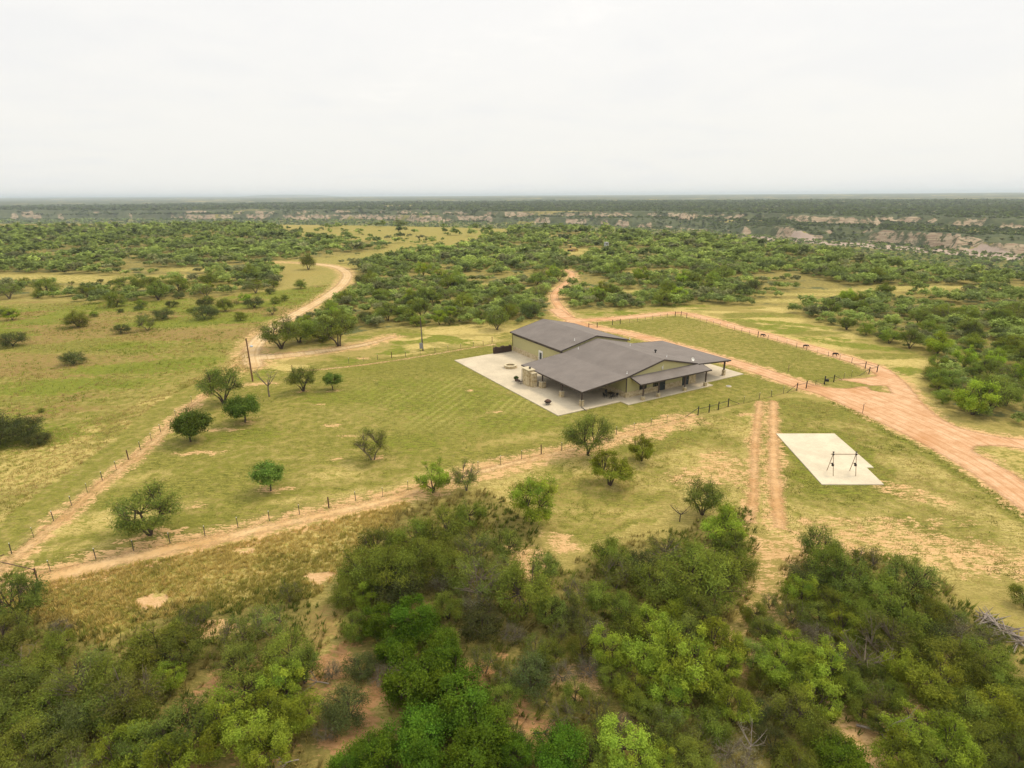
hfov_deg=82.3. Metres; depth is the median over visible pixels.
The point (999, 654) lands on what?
mesquite tree
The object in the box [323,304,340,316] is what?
mesquite tree
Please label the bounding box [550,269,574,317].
dirt road
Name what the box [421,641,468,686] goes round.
leafy tree
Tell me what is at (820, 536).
mesquite tree
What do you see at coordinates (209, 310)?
scrub bush
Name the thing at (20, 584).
mesquite tree
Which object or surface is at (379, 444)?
mesquite tree
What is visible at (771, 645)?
mesquite tree
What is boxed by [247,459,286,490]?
shade tree
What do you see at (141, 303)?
mesquite tree
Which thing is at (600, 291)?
mesquite tree
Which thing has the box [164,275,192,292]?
mesquite tree
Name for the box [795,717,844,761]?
mesquite tree
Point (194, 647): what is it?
mesquite tree
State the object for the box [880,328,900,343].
mesquite tree
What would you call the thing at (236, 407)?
shade tree
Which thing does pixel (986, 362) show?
mesquite tree
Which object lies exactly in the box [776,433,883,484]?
concrete pad
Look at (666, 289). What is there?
mesquite tree
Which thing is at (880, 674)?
mesquite tree
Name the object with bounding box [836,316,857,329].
mesquite tree
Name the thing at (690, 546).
mesquite tree
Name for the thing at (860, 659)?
dead tree
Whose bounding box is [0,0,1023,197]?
sky
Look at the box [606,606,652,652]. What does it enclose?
mesquite tree
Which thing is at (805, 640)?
mesquite tree
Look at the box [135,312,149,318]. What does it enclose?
mesquite tree
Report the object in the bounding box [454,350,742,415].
patio
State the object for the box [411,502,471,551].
mesquite tree
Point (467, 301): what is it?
mesquite tree
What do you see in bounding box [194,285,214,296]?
mesquite tree
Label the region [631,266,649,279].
mesquite tree
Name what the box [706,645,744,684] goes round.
mesquite tree
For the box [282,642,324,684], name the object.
mesquite tree
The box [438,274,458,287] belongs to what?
mesquite tree
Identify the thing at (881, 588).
mesquite tree
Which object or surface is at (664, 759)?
mesquite tree
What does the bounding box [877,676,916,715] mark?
mesquite tree
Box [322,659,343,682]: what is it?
scrub bush
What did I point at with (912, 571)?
mesquite tree
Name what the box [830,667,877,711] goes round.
mesquite tree
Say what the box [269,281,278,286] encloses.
mesquite tree
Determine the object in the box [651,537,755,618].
mesquite tree
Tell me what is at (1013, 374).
mesquite tree
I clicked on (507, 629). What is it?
scrub bush
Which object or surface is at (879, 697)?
mesquite tree
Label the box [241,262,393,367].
sandy road
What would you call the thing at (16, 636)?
mesquite tree
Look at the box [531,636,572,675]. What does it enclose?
mesquite tree
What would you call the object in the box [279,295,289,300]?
mesquite tree
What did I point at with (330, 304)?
mesquite tree
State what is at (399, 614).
leafy tree
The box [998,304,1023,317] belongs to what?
mesquite tree
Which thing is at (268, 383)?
dead tree
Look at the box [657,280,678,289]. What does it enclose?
mesquite tree
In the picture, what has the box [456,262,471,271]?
scrub bush
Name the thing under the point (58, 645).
mesquite tree
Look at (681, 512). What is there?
dead tree
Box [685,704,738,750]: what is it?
mesquite tree
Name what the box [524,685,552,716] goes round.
mesquite tree
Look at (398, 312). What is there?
mesquite tree
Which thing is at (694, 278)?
mesquite tree
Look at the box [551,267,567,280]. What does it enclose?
mesquite tree
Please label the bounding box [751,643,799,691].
mesquite tree
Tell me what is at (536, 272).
mesquite tree
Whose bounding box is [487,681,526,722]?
mesquite tree
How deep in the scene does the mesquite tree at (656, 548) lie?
57.26 m
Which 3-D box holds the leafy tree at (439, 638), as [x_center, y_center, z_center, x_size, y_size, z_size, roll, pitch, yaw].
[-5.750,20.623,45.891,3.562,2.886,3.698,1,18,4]
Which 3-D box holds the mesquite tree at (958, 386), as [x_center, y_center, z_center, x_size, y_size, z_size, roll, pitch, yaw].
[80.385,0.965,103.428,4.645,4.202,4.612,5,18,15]
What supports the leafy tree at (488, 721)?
on the ground at (768, 312)
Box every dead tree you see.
[0,642,36,668]
[248,368,277,396]
[671,504,691,521]
[738,714,766,754]
[839,628,893,677]
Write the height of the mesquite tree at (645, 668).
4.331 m
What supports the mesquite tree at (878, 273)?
on the ground at (768, 312)
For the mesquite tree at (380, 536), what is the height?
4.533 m
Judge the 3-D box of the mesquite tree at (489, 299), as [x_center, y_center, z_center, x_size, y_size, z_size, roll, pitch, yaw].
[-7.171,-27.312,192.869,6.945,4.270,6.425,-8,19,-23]
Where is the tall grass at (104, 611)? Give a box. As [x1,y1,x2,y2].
[0,500,410,642]
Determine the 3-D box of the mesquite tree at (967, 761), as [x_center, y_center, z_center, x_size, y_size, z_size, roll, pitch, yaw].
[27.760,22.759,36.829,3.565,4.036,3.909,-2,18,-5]
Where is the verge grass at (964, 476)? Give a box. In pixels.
[832,401,1023,518]
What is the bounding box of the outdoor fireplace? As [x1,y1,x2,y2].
[521,366,536,386]
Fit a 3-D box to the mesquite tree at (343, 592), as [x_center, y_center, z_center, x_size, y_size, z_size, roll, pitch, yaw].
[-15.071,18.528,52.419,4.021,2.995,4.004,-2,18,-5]
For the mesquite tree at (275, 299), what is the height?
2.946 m
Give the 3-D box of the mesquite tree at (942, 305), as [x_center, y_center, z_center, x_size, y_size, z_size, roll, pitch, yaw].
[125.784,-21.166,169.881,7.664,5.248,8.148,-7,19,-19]
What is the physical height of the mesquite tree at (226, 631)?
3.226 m
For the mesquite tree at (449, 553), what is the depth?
54.30 m
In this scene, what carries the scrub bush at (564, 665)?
on the ground at (768, 312)
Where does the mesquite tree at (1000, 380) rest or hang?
on the ground at (768, 312)
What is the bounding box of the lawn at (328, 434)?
[0,316,872,571]
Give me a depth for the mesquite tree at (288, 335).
138.89 m
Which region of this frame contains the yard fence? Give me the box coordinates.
[0,311,878,578]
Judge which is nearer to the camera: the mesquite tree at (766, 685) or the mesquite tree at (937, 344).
the mesquite tree at (766, 685)
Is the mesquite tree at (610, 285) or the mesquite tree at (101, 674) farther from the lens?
the mesquite tree at (610, 285)
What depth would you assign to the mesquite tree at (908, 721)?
37.54 m
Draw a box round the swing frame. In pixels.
[827,451,858,475]
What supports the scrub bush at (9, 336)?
on the ground at (768, 312)
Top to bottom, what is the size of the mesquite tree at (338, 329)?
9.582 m
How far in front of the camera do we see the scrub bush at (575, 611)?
49.25 m
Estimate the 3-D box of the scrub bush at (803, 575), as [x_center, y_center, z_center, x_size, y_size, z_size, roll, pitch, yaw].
[27.406,17.923,53.651,4.955,2.974,4.857,7,19,21]
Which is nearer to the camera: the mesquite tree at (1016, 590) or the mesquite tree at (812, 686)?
the mesquite tree at (812, 686)
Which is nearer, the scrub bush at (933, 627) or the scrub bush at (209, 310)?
the scrub bush at (933, 627)
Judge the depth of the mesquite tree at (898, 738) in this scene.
36.36 m
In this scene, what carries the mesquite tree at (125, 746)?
on the ground at (768, 312)
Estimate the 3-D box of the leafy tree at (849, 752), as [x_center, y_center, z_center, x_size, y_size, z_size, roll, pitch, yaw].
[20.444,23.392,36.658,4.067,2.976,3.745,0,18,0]
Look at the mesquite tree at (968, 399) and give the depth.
95.41 m
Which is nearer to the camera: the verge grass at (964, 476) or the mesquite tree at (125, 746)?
the mesquite tree at (125, 746)
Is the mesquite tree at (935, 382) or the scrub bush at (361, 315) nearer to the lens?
the mesquite tree at (935, 382)
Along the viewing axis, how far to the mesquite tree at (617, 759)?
36.31 m
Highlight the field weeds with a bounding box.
[0,285,328,450]
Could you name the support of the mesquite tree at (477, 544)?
on the ground at (768, 312)
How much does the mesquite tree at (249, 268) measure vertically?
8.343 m
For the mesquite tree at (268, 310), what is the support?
on the ground at (768, 312)
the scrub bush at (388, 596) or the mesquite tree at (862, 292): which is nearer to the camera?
the scrub bush at (388, 596)
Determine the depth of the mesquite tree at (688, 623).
46.55 m
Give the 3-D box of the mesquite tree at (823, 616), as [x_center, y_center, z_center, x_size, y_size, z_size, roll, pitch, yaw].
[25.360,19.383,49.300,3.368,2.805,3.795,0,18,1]
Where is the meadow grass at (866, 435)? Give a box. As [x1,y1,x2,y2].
[455,398,1023,589]
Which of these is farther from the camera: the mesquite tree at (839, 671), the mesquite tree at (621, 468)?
the mesquite tree at (621, 468)
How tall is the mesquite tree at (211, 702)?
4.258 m
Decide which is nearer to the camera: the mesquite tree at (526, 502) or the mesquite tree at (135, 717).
the mesquite tree at (135, 717)
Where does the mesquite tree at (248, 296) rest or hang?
on the ground at (768, 312)
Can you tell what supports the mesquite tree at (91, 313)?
on the ground at (768, 312)
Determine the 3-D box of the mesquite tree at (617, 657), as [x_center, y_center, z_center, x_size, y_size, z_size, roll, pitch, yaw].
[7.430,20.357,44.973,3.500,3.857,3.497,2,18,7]
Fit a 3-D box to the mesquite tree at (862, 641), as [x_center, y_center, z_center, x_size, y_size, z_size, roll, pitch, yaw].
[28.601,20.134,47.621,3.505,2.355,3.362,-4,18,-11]
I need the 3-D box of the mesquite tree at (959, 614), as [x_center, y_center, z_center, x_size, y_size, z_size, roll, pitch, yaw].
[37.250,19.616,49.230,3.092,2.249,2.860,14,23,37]
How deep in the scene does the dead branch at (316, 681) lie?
43.80 m
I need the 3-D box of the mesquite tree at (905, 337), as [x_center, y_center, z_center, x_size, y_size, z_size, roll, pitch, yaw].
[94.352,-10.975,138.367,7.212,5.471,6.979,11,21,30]
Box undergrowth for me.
[0,488,1023,767]
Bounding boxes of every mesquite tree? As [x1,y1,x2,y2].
[0,283,24,298]
[0,307,21,319]
[0,567,51,621]
[0,603,42,655]
[0,641,23,671]
[0,661,55,712]
[0,674,30,734]
[0,682,79,748]
[0,707,57,767]
[7,645,63,690]
[7,726,88,767]
[24,626,79,668]
[28,290,41,297]
[30,275,63,293]
[34,643,117,713]
[53,737,113,767]
[56,680,126,736]
[58,646,142,705]
[62,308,91,327]
[73,284,96,296]
[83,714,152,767]
[84,664,174,725]
[88,311,98,316]
[100,478,187,542]
[101,689,161,738]
[102,289,128,306]
[108,716,178,764]
[110,274,140,290]
[114,614,203,679]
[132,732,200,767]
[133,299,148,305]
[133,316,157,329]
[134,276,159,288]
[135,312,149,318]
[139,689,215,766]
[143,279,168,299]
[145,621,215,669]
[148,660,187,695]
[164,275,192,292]
[168,601,206,633]
[188,599,214,622]
[192,680,254,744]
[193,713,234,767]
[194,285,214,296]
[194,365,243,403]
[197,271,220,283]
[208,638,263,684]
[209,660,278,721]
[211,612,253,656]
[212,298,233,310]
[216,704,288,764]
[232,311,247,320]
[234,717,293,767]
[238,292,250,300]
[239,264,261,278]
[245,281,262,292]
[246,601,293,642]
[250,686,302,734]
[252,654,306,714]
[255,314,303,348]
[258,623,320,687]
[264,306,277,313]
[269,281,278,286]
[269,296,280,303]
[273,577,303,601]
[277,319,317,342]
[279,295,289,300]
[281,364,318,391]
[281,685,325,736]
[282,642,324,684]
[292,279,307,288]
[295,314,312,321]
[299,252,315,269]
[311,309,359,345]
[312,328,330,341]
[319,298,338,309]
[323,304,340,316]
[323,575,364,610]
[331,541,392,596]
[333,309,347,318]
[335,288,357,302]
[338,607,365,646]
[350,576,381,609]
[352,427,389,461]
[353,525,398,557]
[353,538,429,602]
[360,275,376,288]
[361,271,379,280]
[370,566,395,599]
[371,288,390,298]
[375,301,398,320]
[384,512,435,556]
[392,306,406,316]
[392,533,452,583]
[398,306,414,317]
[402,308,417,321]
[403,288,418,300]
[407,296,422,306]
[408,313,424,326]
[410,296,431,317]
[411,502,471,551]
[413,456,452,493]
[414,261,431,274]
[414,285,432,303]
[425,290,443,302]
[427,541,474,590]
[430,267,447,278]
[430,589,467,619]
[431,310,445,324]
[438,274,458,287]
[439,289,459,299]
[442,306,456,315]
[447,525,499,566]
[448,455,479,490]
[448,548,517,603]
[449,268,463,277]
[450,277,466,284]
[450,295,474,307]
[451,309,466,320]
[451,498,490,528]
[455,292,474,301]
[468,641,505,676]
[473,311,486,320]
[480,295,497,302]
[484,307,509,329]
[486,550,521,588]
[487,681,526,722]
[490,527,524,559]
[491,661,520,685]
[492,553,558,621]
[493,286,511,297]
[504,302,518,315]
[504,305,517,318]
[504,474,559,526]
[516,299,540,309]
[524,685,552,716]
[525,548,561,579]
[527,592,569,627]
[528,271,546,284]
[531,267,548,277]
[531,285,550,296]
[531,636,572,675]
[544,692,583,730]
[545,263,559,276]
[546,618,571,644]
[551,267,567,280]
[559,408,617,455]
[559,673,591,706]
[560,573,590,608]
[561,628,603,665]
[562,735,611,767]
[566,605,604,637]
[576,715,620,761]
[578,579,616,616]
[578,689,618,723]
[586,622,630,671]
[588,448,636,485]
[588,534,637,575]
[589,285,602,300]
[591,288,607,301]
[594,280,610,290]
[594,657,628,691]
[595,711,663,767]
[597,551,635,589]
[601,282,620,292]
[603,586,647,625]
[604,263,621,273]
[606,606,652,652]
[611,666,649,709]
[613,260,627,272]
[618,622,670,679]
[620,689,654,726]
[626,432,658,461]
[626,555,687,605]
[629,602,670,642]
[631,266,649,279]
[635,711,684,752]
[636,736,678,767]
[639,620,726,698]
[642,531,686,567]
[643,665,695,727]
[649,697,690,737]
[650,274,666,286]
[651,289,674,305]
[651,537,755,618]
[655,598,688,632]
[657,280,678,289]
[659,284,673,294]
[664,609,708,646]
[665,732,724,767]
[669,284,687,297]
[672,538,716,580]
[674,271,690,282]
[676,717,717,755]
[680,473,729,515]
[680,592,724,628]
[685,273,703,281]
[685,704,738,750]
[689,672,730,709]
[694,614,751,667]
[698,499,748,548]
[699,278,715,288]
[701,266,719,274]
[703,270,722,281]
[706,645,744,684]
[709,528,750,556]
[710,683,763,728]
[715,265,734,280]
[715,545,761,586]
[735,636,772,668]
[738,600,771,623]
[745,663,780,696]
[746,617,782,641]
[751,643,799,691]
[758,614,789,636]
[759,591,778,609]
[759,622,805,664]
[767,683,829,739]
[769,595,814,624]
[771,733,820,767]
[778,571,820,611]
[780,665,815,698]
[783,633,817,669]
[792,667,848,721]
[793,522,846,565]
[793,600,833,629]
[795,631,851,694]
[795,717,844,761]
[800,536,861,591]
[811,583,855,623]
[821,300,842,316]
[821,653,861,691]
[823,551,876,603]
[824,602,867,642]
[828,588,874,621]
[830,633,887,679]
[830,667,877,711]
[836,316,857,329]
[838,288,858,298]
[841,615,890,648]
[844,605,916,660]
[844,693,880,725]
[845,541,887,574]
[847,291,870,299]
[849,294,868,300]
[849,568,918,620]
[851,299,870,311]
[854,654,895,687]
[854,673,894,713]
[857,322,877,334]
[864,710,894,736]
[867,723,921,767]
[868,266,886,282]
[868,590,938,643]
[873,282,895,294]
[874,547,947,607]
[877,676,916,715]
[877,697,945,763]
[878,644,921,683]
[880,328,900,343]
[883,628,926,655]
[894,651,970,715]
[896,325,925,348]
[899,637,944,672]
[901,586,957,630]
[903,730,968,767]
[907,306,932,323]
[913,628,991,687]
[916,316,947,333]
[916,685,964,720]
[919,363,944,377]
[924,329,954,354]
[925,353,949,367]
[925,366,962,385]
[926,305,949,317]
[926,709,993,767]
[927,374,953,391]
[927,706,967,732]
[932,388,956,404]
[934,303,958,314]
[935,602,974,628]
[938,682,997,735]
[939,305,964,316]
[944,647,1005,693]
[949,376,1003,414]
[950,345,980,365]
[953,711,1011,764]
[955,306,980,320]
[955,316,984,336]
[955,380,976,394]
[955,631,1019,676]
[958,733,1013,767]
[959,331,991,349]
[963,361,986,378]
[966,371,1023,410]
[968,373,998,387]
[968,621,1016,648]
[970,679,1023,735]
[973,700,1023,749]
[975,358,1005,375]
[978,662,1018,697]
[979,308,1010,327]
[984,347,1006,363]
[985,724,1023,767]
[988,374,1013,386]
[989,307,1018,323]
[990,364,1022,380]
[993,678,1023,722]
[995,334,1023,348]
[995,672,1023,698]
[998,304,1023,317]
[999,344,1017,355]
[999,382,1023,405]
[1005,302,1023,315]
[1006,582,1023,605]
[1011,345,1023,358]
[1011,361,1023,377]
[1013,334,1023,342]
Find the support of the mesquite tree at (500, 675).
on the ground at (768, 312)
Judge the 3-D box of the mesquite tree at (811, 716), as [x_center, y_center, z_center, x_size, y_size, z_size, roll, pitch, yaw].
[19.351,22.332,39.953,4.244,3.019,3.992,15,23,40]
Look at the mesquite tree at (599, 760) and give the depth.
36.52 m
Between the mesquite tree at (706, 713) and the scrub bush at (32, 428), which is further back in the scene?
the scrub bush at (32, 428)
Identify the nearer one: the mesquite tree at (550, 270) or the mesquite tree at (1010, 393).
the mesquite tree at (1010, 393)
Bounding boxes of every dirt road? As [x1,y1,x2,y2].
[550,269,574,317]
[550,309,1023,510]
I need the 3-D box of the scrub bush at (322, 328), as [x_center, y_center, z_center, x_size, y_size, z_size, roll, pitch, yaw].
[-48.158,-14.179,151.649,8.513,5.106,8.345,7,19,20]
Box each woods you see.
[0,198,1023,278]
[0,218,1023,421]
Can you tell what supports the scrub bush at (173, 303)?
on the ground at (768, 312)
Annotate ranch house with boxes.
[510,319,730,410]
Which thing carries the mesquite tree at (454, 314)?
on the ground at (768, 312)
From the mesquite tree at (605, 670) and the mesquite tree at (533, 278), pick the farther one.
the mesquite tree at (533, 278)
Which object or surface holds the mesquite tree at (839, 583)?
on the ground at (768, 312)
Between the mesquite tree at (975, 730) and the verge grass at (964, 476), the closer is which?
the mesquite tree at (975, 730)
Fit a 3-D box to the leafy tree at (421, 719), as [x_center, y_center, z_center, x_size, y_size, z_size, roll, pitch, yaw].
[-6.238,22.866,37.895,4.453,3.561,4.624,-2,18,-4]
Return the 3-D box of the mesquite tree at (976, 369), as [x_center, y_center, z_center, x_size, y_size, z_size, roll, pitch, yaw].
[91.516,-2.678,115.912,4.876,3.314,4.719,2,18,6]
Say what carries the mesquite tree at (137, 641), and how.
on the ground at (768, 312)
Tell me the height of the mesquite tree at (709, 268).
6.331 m
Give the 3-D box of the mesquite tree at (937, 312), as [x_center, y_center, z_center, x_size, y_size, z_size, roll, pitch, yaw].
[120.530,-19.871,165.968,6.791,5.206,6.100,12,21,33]
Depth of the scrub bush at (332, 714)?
40.11 m
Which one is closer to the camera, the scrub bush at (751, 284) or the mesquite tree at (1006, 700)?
the mesquite tree at (1006, 700)
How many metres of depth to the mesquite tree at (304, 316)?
159.97 m
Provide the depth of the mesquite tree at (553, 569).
55.04 m
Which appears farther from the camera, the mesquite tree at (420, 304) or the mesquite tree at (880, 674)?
the mesquite tree at (420, 304)
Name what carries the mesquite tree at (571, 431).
on the ground at (768, 312)
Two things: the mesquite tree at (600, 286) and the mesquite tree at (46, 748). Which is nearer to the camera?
the mesquite tree at (46, 748)
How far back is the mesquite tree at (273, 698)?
39.47 m
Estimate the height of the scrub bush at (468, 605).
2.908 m
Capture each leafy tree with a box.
[324,739,370,767]
[345,720,400,767]
[357,600,392,641]
[369,627,418,670]
[374,639,452,719]
[381,695,450,767]
[384,590,441,643]
[394,730,450,767]
[416,622,461,661]
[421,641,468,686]
[429,658,497,743]
[437,722,504,767]
[449,701,514,765]
[496,727,535,767]
[530,719,589,767]
[808,727,876,767]
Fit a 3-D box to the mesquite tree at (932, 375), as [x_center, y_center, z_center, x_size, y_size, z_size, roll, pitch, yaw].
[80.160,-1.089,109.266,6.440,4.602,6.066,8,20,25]
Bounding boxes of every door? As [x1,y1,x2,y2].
[539,350,542,358]
[659,381,664,389]
[682,376,688,384]
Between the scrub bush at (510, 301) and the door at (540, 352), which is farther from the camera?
the scrub bush at (510, 301)
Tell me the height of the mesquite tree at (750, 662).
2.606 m
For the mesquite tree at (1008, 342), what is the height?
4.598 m
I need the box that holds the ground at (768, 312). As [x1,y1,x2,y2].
[0,192,1023,767]
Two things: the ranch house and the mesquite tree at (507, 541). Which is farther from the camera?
the ranch house
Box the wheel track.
[745,400,786,528]
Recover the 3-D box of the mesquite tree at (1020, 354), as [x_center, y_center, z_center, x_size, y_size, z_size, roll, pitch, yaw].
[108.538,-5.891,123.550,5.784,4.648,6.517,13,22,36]
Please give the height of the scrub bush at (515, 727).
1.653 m
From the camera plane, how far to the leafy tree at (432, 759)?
35.94 m
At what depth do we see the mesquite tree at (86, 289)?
216.47 m
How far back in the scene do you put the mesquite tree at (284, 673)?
41.67 m
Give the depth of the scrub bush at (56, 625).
49.20 m
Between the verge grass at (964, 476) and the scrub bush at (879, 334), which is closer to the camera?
the verge grass at (964, 476)
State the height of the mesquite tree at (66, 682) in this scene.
4.692 m
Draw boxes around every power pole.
[245,338,253,381]
[419,317,423,350]
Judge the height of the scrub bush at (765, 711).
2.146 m
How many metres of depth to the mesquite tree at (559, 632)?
47.46 m
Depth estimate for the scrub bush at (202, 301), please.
193.42 m
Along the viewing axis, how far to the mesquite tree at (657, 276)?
232.63 m
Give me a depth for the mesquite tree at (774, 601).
51.64 m
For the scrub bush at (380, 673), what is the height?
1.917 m
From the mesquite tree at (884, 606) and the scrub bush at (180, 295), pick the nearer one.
the mesquite tree at (884, 606)
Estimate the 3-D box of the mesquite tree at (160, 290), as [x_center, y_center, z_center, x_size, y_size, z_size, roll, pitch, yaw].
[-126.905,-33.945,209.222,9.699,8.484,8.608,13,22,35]
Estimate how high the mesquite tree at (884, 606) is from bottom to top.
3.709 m
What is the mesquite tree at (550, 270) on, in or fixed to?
on the ground at (768, 312)
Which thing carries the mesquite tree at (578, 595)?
on the ground at (768, 312)
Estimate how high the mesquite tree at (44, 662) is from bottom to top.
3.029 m
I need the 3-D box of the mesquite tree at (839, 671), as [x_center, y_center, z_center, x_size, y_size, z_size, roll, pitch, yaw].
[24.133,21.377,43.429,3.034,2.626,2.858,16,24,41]
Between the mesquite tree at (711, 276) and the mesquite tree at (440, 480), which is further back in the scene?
the mesquite tree at (711, 276)
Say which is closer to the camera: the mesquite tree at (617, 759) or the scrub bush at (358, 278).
the mesquite tree at (617, 759)
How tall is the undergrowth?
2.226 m
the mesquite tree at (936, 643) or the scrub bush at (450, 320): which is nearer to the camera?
the mesquite tree at (936, 643)
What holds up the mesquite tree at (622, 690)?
on the ground at (768, 312)
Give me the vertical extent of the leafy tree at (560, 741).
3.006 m
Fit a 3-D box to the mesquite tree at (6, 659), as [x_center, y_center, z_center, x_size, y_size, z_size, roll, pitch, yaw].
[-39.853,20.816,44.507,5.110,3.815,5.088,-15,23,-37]
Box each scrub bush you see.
[0,331,30,347]
[0,408,36,448]
[0,413,48,445]
[18,431,54,446]
[31,687,97,758]
[41,616,72,633]
[54,350,89,365]
[109,323,133,334]
[133,305,144,309]
[150,308,176,318]
[162,300,179,306]
[171,293,184,298]
[188,303,220,319]
[194,296,215,307]
[243,295,265,307]
[265,288,276,293]
[305,719,343,742]
[312,322,335,338]
[315,679,371,741]
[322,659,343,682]
[337,647,379,685]
[353,274,365,284]
[357,311,372,321]
[363,658,398,691]
[370,295,383,302]
[371,561,430,613]
[401,293,423,302]
[425,564,458,594]
[442,316,457,324]
[453,599,508,645]
[454,582,498,617]
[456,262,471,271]
[498,618,526,647]
[499,294,512,306]
[503,719,533,756]
[504,647,556,704]
[518,302,541,317]
[546,598,584,632]
[547,657,578,684]
[569,648,604,682]
[577,617,608,645]
[613,709,637,740]
[620,546,660,579]
[708,728,763,767]
[734,283,750,294]
[745,691,776,727]
[746,278,764,291]
[752,721,794,759]
[765,688,798,729]
[783,560,833,598]
[788,619,838,652]
[874,329,894,340]
[917,614,958,647]
[935,617,996,650]
[958,324,985,337]
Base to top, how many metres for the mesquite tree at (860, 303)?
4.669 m
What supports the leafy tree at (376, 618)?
on the ground at (768, 312)
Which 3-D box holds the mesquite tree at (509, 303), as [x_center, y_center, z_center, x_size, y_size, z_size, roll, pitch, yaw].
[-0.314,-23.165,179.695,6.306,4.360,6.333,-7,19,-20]
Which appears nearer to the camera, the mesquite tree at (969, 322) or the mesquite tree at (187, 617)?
the mesquite tree at (187, 617)
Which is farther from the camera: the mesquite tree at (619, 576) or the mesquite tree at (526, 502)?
the mesquite tree at (526, 502)
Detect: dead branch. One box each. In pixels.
[273,757,298,767]
[300,671,328,692]
[533,716,559,738]
[856,706,917,750]
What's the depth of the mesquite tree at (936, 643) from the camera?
44.01 m
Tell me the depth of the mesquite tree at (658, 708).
39.37 m
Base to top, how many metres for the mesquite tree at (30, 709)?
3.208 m
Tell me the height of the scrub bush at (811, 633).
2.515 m
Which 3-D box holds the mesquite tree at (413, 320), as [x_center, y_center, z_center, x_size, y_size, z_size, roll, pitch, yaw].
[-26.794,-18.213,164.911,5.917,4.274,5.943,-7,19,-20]
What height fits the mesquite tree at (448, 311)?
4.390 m
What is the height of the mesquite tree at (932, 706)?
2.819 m
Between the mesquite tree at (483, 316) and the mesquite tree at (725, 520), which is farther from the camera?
the mesquite tree at (483, 316)
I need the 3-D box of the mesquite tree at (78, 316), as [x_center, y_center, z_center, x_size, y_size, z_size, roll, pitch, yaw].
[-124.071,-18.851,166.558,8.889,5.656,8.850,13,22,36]
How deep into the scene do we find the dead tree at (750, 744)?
38.05 m
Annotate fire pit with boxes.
[504,363,516,368]
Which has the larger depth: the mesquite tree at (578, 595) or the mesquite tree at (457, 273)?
the mesquite tree at (457, 273)
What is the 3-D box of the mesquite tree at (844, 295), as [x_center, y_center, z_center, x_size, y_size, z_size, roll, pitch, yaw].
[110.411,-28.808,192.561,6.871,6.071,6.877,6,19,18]
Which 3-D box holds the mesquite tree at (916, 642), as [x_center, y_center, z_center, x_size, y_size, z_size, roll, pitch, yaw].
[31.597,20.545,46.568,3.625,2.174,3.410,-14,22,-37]
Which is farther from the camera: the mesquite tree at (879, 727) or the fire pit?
the fire pit
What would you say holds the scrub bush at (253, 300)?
on the ground at (768, 312)
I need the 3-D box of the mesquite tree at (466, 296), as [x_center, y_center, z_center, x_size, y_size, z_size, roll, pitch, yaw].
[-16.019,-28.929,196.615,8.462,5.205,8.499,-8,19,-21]
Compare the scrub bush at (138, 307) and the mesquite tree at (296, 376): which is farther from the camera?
the scrub bush at (138, 307)
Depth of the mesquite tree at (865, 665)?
44.24 m
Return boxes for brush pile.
[974,605,1023,651]
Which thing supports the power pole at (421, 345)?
on the ground at (768, 312)
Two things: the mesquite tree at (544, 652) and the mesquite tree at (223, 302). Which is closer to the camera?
the mesquite tree at (544, 652)
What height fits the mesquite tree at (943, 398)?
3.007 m
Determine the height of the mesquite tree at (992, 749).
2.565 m
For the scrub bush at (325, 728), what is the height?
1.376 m
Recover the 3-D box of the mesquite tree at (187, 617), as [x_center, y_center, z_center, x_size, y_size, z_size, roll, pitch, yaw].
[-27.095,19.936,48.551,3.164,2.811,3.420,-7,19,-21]
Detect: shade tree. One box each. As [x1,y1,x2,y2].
[162,405,215,441]
[217,392,263,422]
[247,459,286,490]
[321,368,343,389]
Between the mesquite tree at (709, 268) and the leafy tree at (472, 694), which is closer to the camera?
the leafy tree at (472, 694)
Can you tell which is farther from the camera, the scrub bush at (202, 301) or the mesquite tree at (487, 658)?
the scrub bush at (202, 301)
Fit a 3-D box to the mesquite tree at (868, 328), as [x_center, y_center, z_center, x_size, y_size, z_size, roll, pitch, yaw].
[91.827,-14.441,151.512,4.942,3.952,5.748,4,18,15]
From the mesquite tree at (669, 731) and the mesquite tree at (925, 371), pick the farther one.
the mesquite tree at (925, 371)
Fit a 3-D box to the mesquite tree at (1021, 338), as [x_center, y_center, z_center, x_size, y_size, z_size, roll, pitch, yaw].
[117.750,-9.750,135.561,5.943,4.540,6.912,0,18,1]
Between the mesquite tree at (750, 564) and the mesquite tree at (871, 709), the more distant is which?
the mesquite tree at (750, 564)
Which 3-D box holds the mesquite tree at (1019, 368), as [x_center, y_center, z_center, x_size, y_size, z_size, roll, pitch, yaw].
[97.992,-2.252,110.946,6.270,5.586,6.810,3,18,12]
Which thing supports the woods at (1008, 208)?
on the ground at (768, 312)
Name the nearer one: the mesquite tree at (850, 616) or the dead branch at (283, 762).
the dead branch at (283, 762)
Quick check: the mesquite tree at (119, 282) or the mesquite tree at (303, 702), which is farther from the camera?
the mesquite tree at (119, 282)
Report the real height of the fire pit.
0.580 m
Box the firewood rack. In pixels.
[493,344,511,353]
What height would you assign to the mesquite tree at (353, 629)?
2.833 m
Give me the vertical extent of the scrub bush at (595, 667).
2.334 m
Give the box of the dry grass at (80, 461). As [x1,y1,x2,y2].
[0,351,249,521]
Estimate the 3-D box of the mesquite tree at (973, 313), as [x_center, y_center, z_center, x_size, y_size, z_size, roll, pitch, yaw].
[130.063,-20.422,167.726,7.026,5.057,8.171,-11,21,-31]
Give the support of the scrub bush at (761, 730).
on the ground at (768, 312)
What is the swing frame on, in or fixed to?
on the concrete pad

